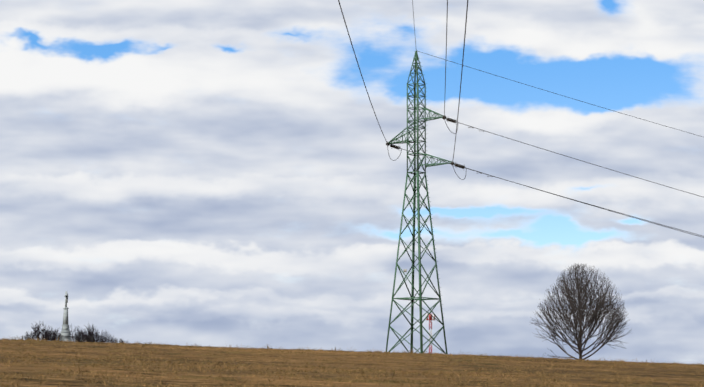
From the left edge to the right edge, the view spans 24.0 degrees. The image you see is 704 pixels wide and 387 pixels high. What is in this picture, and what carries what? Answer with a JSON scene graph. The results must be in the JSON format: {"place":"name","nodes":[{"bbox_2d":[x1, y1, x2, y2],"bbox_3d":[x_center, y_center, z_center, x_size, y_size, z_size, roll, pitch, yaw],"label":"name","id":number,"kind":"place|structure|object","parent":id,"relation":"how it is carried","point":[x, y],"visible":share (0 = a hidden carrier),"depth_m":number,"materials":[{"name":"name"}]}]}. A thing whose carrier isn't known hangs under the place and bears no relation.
{"place":"outdoors","nodes":[
{"label":"outdoors","id":0,"kind":"place"},
{"bbox_2d":[0,335,703,386],"bbox_3d":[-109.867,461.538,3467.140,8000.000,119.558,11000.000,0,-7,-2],"label":"terrain","id":1,"kind":"structure","parent":0,"point":[168,380],"depth_m":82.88,"materials":[{"name":"brown plant"}]},
{"bbox_2d":[61,291,71,341],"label":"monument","id":2,"kind":"object","parent":1,"relation":"on","point":[65,331],"visible":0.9,"depth_m":153.89,"materials":[{"name":"stone"}]},
{"bbox_2d":[14,320,127,342],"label":"shrubs","id":3,"kind":"object","parent":1,"relation":"on","point":[46,335],"visible":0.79,"depth_m":154.78,"materials":[{"name":"brown plant"}]},
{"bbox_2d":[55,335,92,341],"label":"railing","id":4,"kind":"object","parent":1,"relation":"on","point":[77,336],"visible":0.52,"depth_m":153.42,"materials":[{"name":"metal"}]},
{"bbox_2d":[385,51,454,354],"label":"pylon","id":5,"kind":"object","parent":1,"relation":"on","point":[412,297],"visible":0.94,"depth_m":146.85,"materials":[{"name":"metal"}]},
{"bbox_2d":[386,115,492,176],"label":"insulator strings","id":6,"kind":"object","parent":5,"relation":"attached to","point":[447,120],"visible":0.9,"depth_m":146.12,"materials":[{"name":"black glass"}]},
{"bbox_2d":[426,313,434,352],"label":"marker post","id":7,"kind":"object","parent":1,"relation":"on","point":[430,317],"visible":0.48,"depth_m":518.38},
{"bbox_2d":[338,0,703,237],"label":"conductors","id":8,"kind":"structure","parent":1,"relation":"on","point":[503,136],"depth_m":147.95,"materials":[{"name":"grey metal"}]},
{"bbox_2d":[532,263,631,359],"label":"bare tree","id":9,"kind":"object","parent":1,"relation":"on","point":[594,316],"visible":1,"depth_m":148.90,"materials":[{"name":"brown plant"}]},
{"bbox_2d":[0,0,703,364],"label":"sky","id":10,"kind":"structure","parent":0,"point":[221,173],"materials":[{"name":"white"}]}
]}

